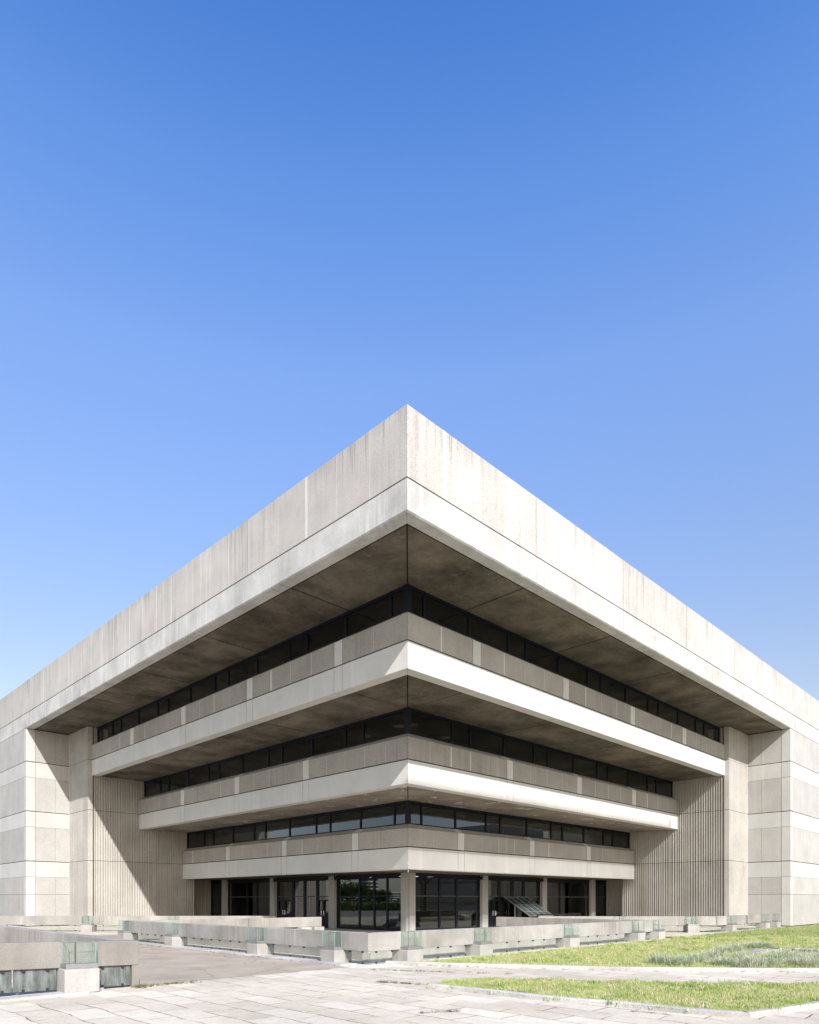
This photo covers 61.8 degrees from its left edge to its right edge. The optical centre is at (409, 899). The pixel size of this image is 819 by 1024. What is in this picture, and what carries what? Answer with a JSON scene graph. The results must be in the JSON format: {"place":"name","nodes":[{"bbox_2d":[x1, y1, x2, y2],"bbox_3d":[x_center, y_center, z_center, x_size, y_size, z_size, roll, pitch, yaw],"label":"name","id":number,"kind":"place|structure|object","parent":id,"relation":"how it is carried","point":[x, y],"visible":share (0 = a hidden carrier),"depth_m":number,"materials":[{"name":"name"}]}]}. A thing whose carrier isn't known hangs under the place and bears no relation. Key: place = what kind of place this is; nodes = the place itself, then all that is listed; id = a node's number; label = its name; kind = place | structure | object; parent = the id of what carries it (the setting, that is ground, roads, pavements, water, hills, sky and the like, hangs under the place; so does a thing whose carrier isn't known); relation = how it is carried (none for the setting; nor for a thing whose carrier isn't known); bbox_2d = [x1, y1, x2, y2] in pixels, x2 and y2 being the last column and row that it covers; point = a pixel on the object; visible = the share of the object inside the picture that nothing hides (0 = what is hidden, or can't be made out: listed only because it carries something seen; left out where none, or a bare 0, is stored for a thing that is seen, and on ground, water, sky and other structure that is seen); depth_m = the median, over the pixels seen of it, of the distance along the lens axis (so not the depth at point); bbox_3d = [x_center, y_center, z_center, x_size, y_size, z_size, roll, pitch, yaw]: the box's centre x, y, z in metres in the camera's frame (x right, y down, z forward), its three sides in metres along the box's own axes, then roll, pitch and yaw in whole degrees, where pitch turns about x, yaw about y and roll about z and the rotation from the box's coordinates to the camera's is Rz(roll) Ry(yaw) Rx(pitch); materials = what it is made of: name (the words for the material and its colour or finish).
{"place":"outdoors","nodes":[
{"label":"outdoors","id":0,"kind":"place"},
{"bbox_2d":[93,934,346,984],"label":"asphalt path","id":1,"kind":"structure","parent":0,"point":[159,965],"depth_m":20.91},
{"bbox_2d":[0,924,818,1023],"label":"plaza paving","id":2,"kind":"structure","parent":0,"point":[353,995],"depth_m":13.52,"materials":[{"name":"grey stone"}]},
{"bbox_2d":[0,988,103,1001],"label":"kerb","id":3,"kind":"structure","parent":2,"relation":"on","point":[27,997],"depth_m":14.02,"materials":[{"name":"concrete"}]},
{"bbox_2d":[0,925,127,941],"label":"concrete parapet","id":4,"kind":"structure","parent":2,"relation":"on","point":[12,934],"depth_m":20.05,"materials":[{"name":"grey concrete"}]},
{"bbox_2d":[0,940,138,993],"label":"concrete parapet","id":5,"kind":"structure","parent":2,"relation":"on","point":[71,966],"depth_m":14.62,"materials":[{"name":"grey concrete"}]},
{"bbox_2d":[0,916,276,931],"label":"concrete parapet","id":6,"kind":"structure","parent":2,"relation":"on","point":[88,923],"depth_m":43.50,"materials":[{"name":"grey concrete"}]},
{"bbox_2d":[147,917,323,939],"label":"concrete parapet","id":7,"kind":"structure","parent":2,"relation":"on","point":[312,923],"depth_m":38.36,"materials":[{"name":"grey concrete"}]},
{"bbox_2d":[118,920,368,963],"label":"concrete parapet","id":8,"kind":"structure","parent":2,"relation":"on","point":[337,946],"depth_m":24.91,"materials":[{"name":"grey concrete"}]},
{"bbox_2d":[139,942,356,965],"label":"kerb","id":9,"kind":"structure","parent":2,"relation":"on","point":[262,955],"depth_m":24.26,"materials":[{"name":"concrete"}]},
{"bbox_2d":[159,935,368,959],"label":"wall","id":10,"kind":"structure","parent":2,"relation":"on","point":[358,955],"depth_m":26.32,"materials":[{"name":"concrete"}]},
{"bbox_2d":[17,944,737,1014],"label":"weeds","id":11,"kind":"object","parent":2,"relation":"on","point":[167,983],"visible":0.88,"depth_m":16.40,"materials":[{"name":"green plant"}]},
{"bbox_2d":[0,404,818,930],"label":"library building","id":12,"kind":"structure","parent":2,"relation":"on","point":[406,668],"depth_m":40.48,"materials":[{"name":"concrete"}]},
{"bbox_2d":[97,721,111,742],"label":"window","id":13,"kind":"structure","parent":12,"relation":"in","point":[104,731],"depth_m":50.49,"materials":[{"name":"glass"}]},
{"bbox_2d":[120,709,137,732],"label":"window","id":14,"kind":"structure","parent":12,"relation":"in","point":[130,720],"depth_m":47.36,"materials":[{"name":"glass"}]},
{"bbox_2d":[138,700,156,724],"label":"window","id":15,"kind":"structure","parent":12,"relation":"in","point":[148,712],"depth_m":45.34,"materials":[{"name":"glass"}]},
{"bbox_2d":[144,777,159,797],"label":"window","id":16,"kind":"structure","parent":12,"relation":"in","point":[152,788],"depth_m":52.93,"materials":[{"name":"glass"}]},
{"bbox_2d":[169,770,186,790],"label":"window","id":17,"kind":"structure","parent":12,"relation":"in","point":[176,782],"depth_m":49.89,"materials":[{"name":"glass"}]},
{"bbox_2d":[167,685,189,712],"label":"window","id":18,"kind":"structure","parent":12,"relation":"in","point":[179,698],"depth_m":42.23,"materials":[{"name":"glass"}]},
{"bbox_2d":[187,830,203,848],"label":"window","id":19,"kind":"structure","parent":12,"relation":"in","point":[196,840],"depth_m":55.54,"materials":[{"name":"glass"}]},
{"bbox_2d":[187,764,207,786],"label":"window","id":20,"kind":"structure","parent":12,"relation":"in","point":[199,776],"depth_m":47.89,"materials":[{"name":"glass"}]},
{"bbox_2d":[190,674,213,702],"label":"window","id":21,"kind":"structure","parent":12,"relation":"in","point":[204,687],"depth_m":40.12,"materials":[{"name":"glass"}]},
{"bbox_2d":[208,761,218,781],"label":"window","id":22,"kind":"structure","parent":12,"relation":"in","point":[213,770],"depth_m":46.31,"materials":[{"name":"glass"}]},
{"bbox_2d":[211,883,221,915],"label":"window","id":23,"kind":"structure","parent":12,"relation":"in","point":[216,888],"depth_m":59.86,"materials":[{"name":"glass"}]},
{"bbox_2d":[214,668,227,692],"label":"window","id":24,"kind":"structure","parent":12,"relation":"in","point":[220,677],"depth_m":38.67,"materials":[{"name":"glass"}]},
{"bbox_2d":[213,826,232,845],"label":"window","id":25,"kind":"structure","parent":12,"relation":"in","point":[220,837],"depth_m":52.41,"materials":[{"name":"glass"}]},
{"bbox_2d":[219,754,241,778],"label":"window","id":26,"kind":"structure","parent":12,"relation":"in","point":[229,767],"depth_m":44.75,"materials":[{"name":"glass"}]},
{"bbox_2d":[227,654,255,686],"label":"window","id":27,"kind":"structure","parent":12,"relation":"in","point":[245,669],"depth_m":37.06,"materials":[{"name":"glass"}]},
{"bbox_2d":[233,823,253,842],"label":"window","id":28,"kind":"structure","parent":12,"relation":"in","point":[240,834],"depth_m":50.39,"materials":[{"name":"glass"}]},
{"bbox_2d":[228,881,269,915],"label":"window","id":29,"kind":"structure","parent":12,"relation":"in","point":[244,898],"depth_m":56.10,"materials":[{"name":"glass"}]},
{"bbox_2d":[242,747,267,773],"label":"window","id":30,"kind":"structure","parent":12,"relation":"in","point":[255,761],"depth_m":42.64,"materials":[{"name":"glass"}]},
{"bbox_2d":[254,821,264,840],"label":"window","id":31,"kind":"structure","parent":12,"relation":"in","point":[259,830],"depth_m":48.88,"materials":[{"name":"glass"}]},
{"bbox_2d":[256,639,288,674],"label":"window","id":32,"kind":"structure","parent":12,"relation":"in","point":[276,655],"depth_m":34.94,"materials":[{"name":"glass"}]},
{"bbox_2d":[268,743,281,766],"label":"window","id":33,"kind":"structure","parent":12,"relation":"in","point":[274,752],"depth_m":41.10,"materials":[{"name":"glass"}]},
{"bbox_2d":[265,818,288,839],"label":"window","id":34,"kind":"structure","parent":12,"relation":"in","point":[275,830],"depth_m":47.30,"materials":[{"name":"glass"}]},
{"bbox_2d":[282,735,310,763],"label":"window","id":35,"kind":"structure","parent":12,"relation":"in","point":[294,750],"depth_m":39.57,"materials":[{"name":"glass"}]},
{"bbox_2d":[289,631,305,660],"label":"window","id":36,"kind":"structure","parent":12,"relation":"in","point":[297,644],"depth_m":33.44,"materials":[{"name":"glass"}]},
{"bbox_2d":[289,814,315,836],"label":"window","id":37,"kind":"structure","parent":12,"relation":"in","point":[304,826],"depth_m":45.24,"materials":[{"name":"glass"}]},
{"bbox_2d":[277,879,327,917],"bbox_3d":[-7.867,0.225,50.887,0.180,3.450,6.710,0,0,-45],"label":"window","id":38,"kind":"structure","parent":12,"relation":"in","point":[304,895],"depth_m":50.75,"materials":[{"name":"glass"}]},
{"bbox_2d":[316,812,329,833],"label":"window","id":39,"kind":"structure","parent":12,"relation":"in","point":[322,822],"depth_m":43.66,"materials":[{"name":"glass"}]},
{"bbox_2d":[306,613,345,653],"bbox_3d":[-3.871,-12.380,31.866,0.130,1.120,2.920,0,0,-45],"label":"window","id":40,"kind":"structure","parent":12,"relation":"in","point":[331,631],"depth_m":31.85,"materials":[{"name":"glass"}]},
{"bbox_2d":[311,725,344,756],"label":"window","id":41,"kind":"structure","parent":12,"relation":"in","point":[332,741],"depth_m":37.49,"materials":[{"name":"glass"}]},
{"bbox_2d":[330,807,359,832],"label":"window","id":42,"kind":"structure","parent":12,"relation":"in","point":[346,821],"depth_m":42.11,"materials":[{"name":"glass"}]},
{"bbox_2d":[345,720,362,748],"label":"window","id":43,"kind":"structure","parent":12,"relation":"in","point":[354,734],"depth_m":35.94,"materials":[{"name":"glass"}]},
{"bbox_2d":[345,592,390,636],"bbox_3d":[-1.803,-12.380,29.797,0.130,1.120,2.930,0,0,-45],"label":"window","id":44,"kind":"structure","parent":12,"relation":"in","point":[376,611],"depth_m":29.77,"materials":[{"name":"glass"}]},
{"bbox_2d":[337,876,400,930],"bbox_3d":[-2.666,0.225,45.686,0.180,3.450,6.760,0,0,-45],"label":"window","id":45,"kind":"structure","parent":12,"relation":"in","point":[374,903],"depth_m":45.65,"materials":[{"name":"glass"}]},
{"bbox_2d":[360,802,393,828],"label":"window","id":46,"kind":"structure","parent":12,"relation":"in","point":[383,816],"depth_m":40.04,"materials":[{"name":"glass"}]},
{"bbox_2d":[363,708,404,743],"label":"window","id":47,"kind":"structure","parent":12,"relation":"in","point":[390,726],"depth_m":34.31,"materials":[{"name":"glass"}]},
{"bbox_2d":[390,585,404,617],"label":"window","id":48,"kind":"structure","parent":12,"relation":"in","point":[397,595],"depth_m":28.48,"materials":[{"name":"glass"}]},
{"bbox_2d":[394,801,405,824],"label":"window","id":49,"kind":"structure","parent":12,"relation":"in","point":[399,810],"depth_m":38.68,"materials":[{"name":"glass"}]},
{"bbox_2d":[410,801,421,824],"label":"window","id":50,"kind":"structure","parent":12,"relation":"in","point":[415,810],"depth_m":38.68,"materials":[{"name":"glass"}]},
{"bbox_2d":[410,586,424,617],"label":"window","id":51,"kind":"structure","parent":12,"relation":"in","point":[417,595],"depth_m":28.49,"materials":[{"name":"glass"}]},
{"bbox_2d":[411,708,452,743],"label":"window","id":52,"kind":"structure","parent":12,"relation":"in","point":[425,726],"depth_m":34.32,"materials":[{"name":"glass"}]},
{"bbox_2d":[422,802,455,828],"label":"window","id":53,"kind":"structure","parent":12,"relation":"in","point":[432,816],"depth_m":40.03,"materials":[{"name":"glass"}]},
{"bbox_2d":[424,592,469,636],"bbox_3d":[1.633,-12.380,29.797,2.930,1.120,0.130,0,0,-45],"label":"window","id":54,"kind":"structure","parent":12,"relation":"in","point":[438,611],"depth_m":29.76,"materials":[{"name":"glass"}]},
{"bbox_2d":[415,876,479,929],"bbox_3d":[2.496,0.225,45.686,6.760,3.450,0.180,0,0,-45],"label":"window","id":55,"kind":"structure","parent":12,"relation":"in","point":[440,902],"depth_m":45.62,"materials":[{"name":"glass"}]},
{"bbox_2d":[453,720,470,747],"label":"window","id":56,"kind":"structure","parent":12,"relation":"in","point":[461,734],"depth_m":35.95,"materials":[{"name":"glass"}]},
{"bbox_2d":[456,807,486,832],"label":"window","id":57,"kind":"structure","parent":12,"relation":"in","point":[469,821],"depth_m":42.15,"materials":[{"name":"glass"}]},
{"bbox_2d":[470,725,504,756],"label":"window","id":58,"kind":"structure","parent":12,"relation":"in","point":[483,741],"depth_m":37.50,"materials":[{"name":"glass"}]},
{"bbox_2d":[469,613,508,653],"bbox_3d":[3.702,-12.380,31.866,2.920,1.120,0.130,0,0,-45],"label":"window","id":59,"kind":"structure","parent":12,"relation":"in","point":[486,632],"depth_m":31.83,"materials":[{"name":"glass"}]},
{"bbox_2d":[487,812,500,833],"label":"window","id":60,"kind":"structure","parent":12,"relation":"in","point":[493,822],"depth_m":43.71,"materials":[{"name":"glass"}]},
{"bbox_2d":[501,814,526,836],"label":"window","id":61,"kind":"structure","parent":12,"relation":"in","point":[509,826],"depth_m":45.21,"materials":[{"name":"glass"}]},
{"bbox_2d":[488,879,539,926],"bbox_3d":[7.697,0.225,50.887,6.710,3.450,0.180,0,0,-45],"label":"window","id":62,"kind":"structure","parent":12,"relation":"in","point":[498,889],"depth_m":50.44,"materials":[{"name":"glass"}]},
{"bbox_2d":[509,631,526,660],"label":"window","id":63,"kind":"structure","parent":12,"relation":"in","point":[517,643],"depth_m":33.43,"materials":[{"name":"glass"}]},
{"bbox_2d":[505,735,534,763],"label":"window","id":64,"kind":"structure","parent":12,"relation":"in","point":[514,749],"depth_m":39.58,"materials":[{"name":"glass"}]},
{"bbox_2d":[527,818,550,839],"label":"window","id":65,"kind":"structure","parent":12,"relation":"in","point":[540,830],"depth_m":47.25,"materials":[{"name":"glass"}]},
{"bbox_2d":[535,743,547,766],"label":"window","id":66,"kind":"structure","parent":12,"relation":"in","point":[541,754],"depth_m":41.16,"materials":[{"name":"glass"}]},
{"bbox_2d":[526,639,558,674],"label":"window","id":67,"kind":"structure","parent":12,"relation":"in","point":[538,655],"depth_m":34.95,"materials":[{"name":"glass"}]},
{"bbox_2d":[551,821,562,840],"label":"window","id":68,"kind":"structure","parent":12,"relation":"in","point":[556,830],"depth_m":48.83,"materials":[{"name":"glass"}]},
{"bbox_2d":[548,747,573,773],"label":"window","id":69,"kind":"structure","parent":12,"relation":"in","point":[562,761],"depth_m":42.62,"materials":[{"name":"glass"}]},
{"bbox_2d":[547,881,588,915],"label":"window","id":70,"kind":"structure","parent":12,"relation":"in","point":[562,897],"depth_m":56.12,"materials":[{"name":"glass"}]},
{"bbox_2d":[559,654,587,686],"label":"window","id":71,"kind":"structure","parent":12,"relation":"in","point":[570,669],"depth_m":37.01,"materials":[{"name":"glass"}]},
{"bbox_2d":[563,823,583,842],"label":"window","id":72,"kind":"structure","parent":12,"relation":"in","point":[575,834],"depth_m":50.42,"materials":[{"name":"glass"}]},
{"bbox_2d":[574,754,597,778],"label":"window","id":73,"kind":"structure","parent":12,"relation":"in","point":[582,767],"depth_m":44.72,"materials":[{"name":"glass"}]},
{"bbox_2d":[584,826,603,845],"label":"window","id":74,"kind":"structure","parent":12,"relation":"in","point":[595,837],"depth_m":52.44,"materials":[{"name":"glass"}]},
{"bbox_2d":[588,667,601,692],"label":"window","id":75,"kind":"structure","parent":12,"relation":"in","point":[594,677],"depth_m":38.59,"materials":[{"name":"glass"}]},
{"bbox_2d":[596,883,605,915],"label":"window","id":76,"kind":"structure","parent":12,"relation":"in","point":[600,887],"depth_m":59.87,"materials":[{"name":"glass"}]},
{"bbox_2d":[598,761,608,781],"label":"window","id":77,"kind":"structure","parent":12,"relation":"in","point":[603,771],"depth_m":46.36,"materials":[{"name":"glass"}]},
{"bbox_2d":[602,674,626,702],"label":"window","id":78,"kind":"structure","parent":12,"relation":"in","point":[613,688],"depth_m":40.18,"materials":[{"name":"glass"}]},
{"bbox_2d":[609,764,628,786],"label":"window","id":79,"kind":"structure","parent":12,"relation":"in","point":[620,776],"depth_m":47.83,"materials":[{"name":"glass"}]},
{"bbox_2d":[613,830,629,848],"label":"window","id":80,"kind":"structure","parent":12,"relation":"in","point":[620,840],"depth_m":55.55,"materials":[{"name":"glass"}]},
{"bbox_2d":[626,685,648,712],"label":"window","id":81,"kind":"structure","parent":12,"relation":"in","point":[636,698],"depth_m":42.22,"materials":[{"name":"glass"}]},
{"bbox_2d":[629,770,647,791],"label":"window","id":82,"kind":"structure","parent":12,"relation":"in","point":[636,781],"depth_m":49.93,"materials":[{"name":"glass"}]},
{"bbox_2d":[657,777,672,797],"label":"window","id":83,"kind":"structure","parent":12,"relation":"in","point":[664,788],"depth_m":52.95,"materials":[{"name":"glass"}]},
{"bbox_2d":[659,700,678,724],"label":"window","id":84,"kind":"structure","parent":12,"relation":"in","point":[670,713],"depth_m":45.31,"materials":[{"name":"glass"}]},
{"bbox_2d":[679,709,695,732],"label":"window","id":85,"kind":"structure","parent":12,"relation":"in","point":[686,720],"depth_m":47.42,"materials":[{"name":"glass"}]},
{"bbox_2d":[705,721,719,741],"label":"window","id":86,"kind":"structure","parent":12,"relation":"in","point":[712,732],"depth_m":50.53,"materials":[{"name":"glass"}]},
{"bbox_2d":[369,934,617,958],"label":"wall","id":87,"kind":"structure","parent":2,"relation":"on","point":[426,951],"depth_m":28.23,"materials":[{"name":"concrete"}]},
{"bbox_2d":[366,920,664,964],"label":"concrete parapet","id":88,"kind":"structure","parent":2,"relation":"on","point":[405,945],"depth_m":25.20,"materials":[{"name":"grey concrete"}]},
{"bbox_2d":[504,897,552,917],"bbox_3d":[8.627,0.876,49.604,2.919,2.248,2.308,0,0,-45],"label":"glazed hood","id":89,"kind":"object","parent":2,"relation":"on","point":[528,907],"visible":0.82,"depth_m":49.23,"materials":[{"name":"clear glass"}]},
{"bbox_2d":[496,917,636,926],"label":"concrete parapet","id":90,"kind":"structure","parent":2,"relation":"on","point":[511,921],"depth_m":38.87,"materials":[{"name":"grey concrete"}]},
{"bbox_2d":[385,961,818,971],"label":"kerb","id":91,"kind":"structure","parent":2,"relation":"on","point":[692,969],"depth_m":19.50,"materials":[{"name":"concrete"}]},
{"bbox_2d":[428,983,818,1018],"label":"kerb","id":92,"kind":"structure","parent":2,"relation":"on","point":[770,1011],"depth_m":12.58,"materials":[{"name":"concrete"}]},
{"bbox_2d":[538,916,715,932],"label":"concrete parapet","id":93,"kind":"structure","parent":2,"relation":"on","point":[690,924],"depth_m":42.40,"materials":[{"name":"grey concrete"}]},
{"bbox_2d":[716,914,780,931],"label":"concrete parapet","id":94,"kind":"structure","parent":2,"relation":"on","point":[728,923],"depth_m":45.18,"materials":[{"name":"grey concrete"}]},
{"bbox_2d":[0,0,818,700],"label":"sky","id":95,"kind":"structure","parent":0,"point":[578,239],"materials":[{"name":"blue"}]},
{"bbox_2d":[397,934,818,969],"bbox_3d":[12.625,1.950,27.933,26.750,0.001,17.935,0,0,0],"label":"lawn","id":96,"kind":"structure","parent":0,"point":[630,956],"depth_m":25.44,"materials":[{"name":"plant"}]},
{"bbox_2d":[658,953,711,965],"bbox_3d":[8.182,1.748,20.448,1.738,0.403,1.479,0,0,-11],"label":"grass clump","id":97,"kind":"object","parent":96,"relation":"on","point":[679,961],"visible":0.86,"depth_m":20.29,"materials":[{"name":"green plant"}]},
{"bbox_2d":[704,954,738,965],"bbox_3d":[9.447,1.777,20.605,1.502,0.346,1.410,0,0,-45],"label":"grass clump","id":98,"kind":"object","parent":96,"relation":"on","point":[721,960],"visible":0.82,"depth_m":20.49,"materials":[{"name":"green plant"}]},
{"bbox_2d":[727,952,772,967],"bbox_3d":[9.714,1.709,19.808,1.617,0.482,1.445,0,0,-45],"label":"grass clump","id":99,"kind":"object","parent":96,"relation":"on","point":[746,961],"visible":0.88,"depth_m":19.67,"materials":[{"name":"green plant"}]},
{"bbox_2d":[737,947,818,954],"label":"stone edging","id":100,"kind":"object","parent":96,"relation":"on","point":[758,951],"visible":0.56,"depth_m":25.52,"materials":[{"name":"grey stone"}]},
{"bbox_2d":[422,976,818,1013],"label":"lawn","id":101,"kind":"structure","parent":0,"point":[486,981],"depth_m":14.40,"materials":[{"name":"plant"}]},
{"bbox_2d":[693,924,818,935],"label":"lawn","id":102,"kind":"structure","parent":0,"point":[772,929],"depth_m":41.75,"materials":[{"name":"plant"}]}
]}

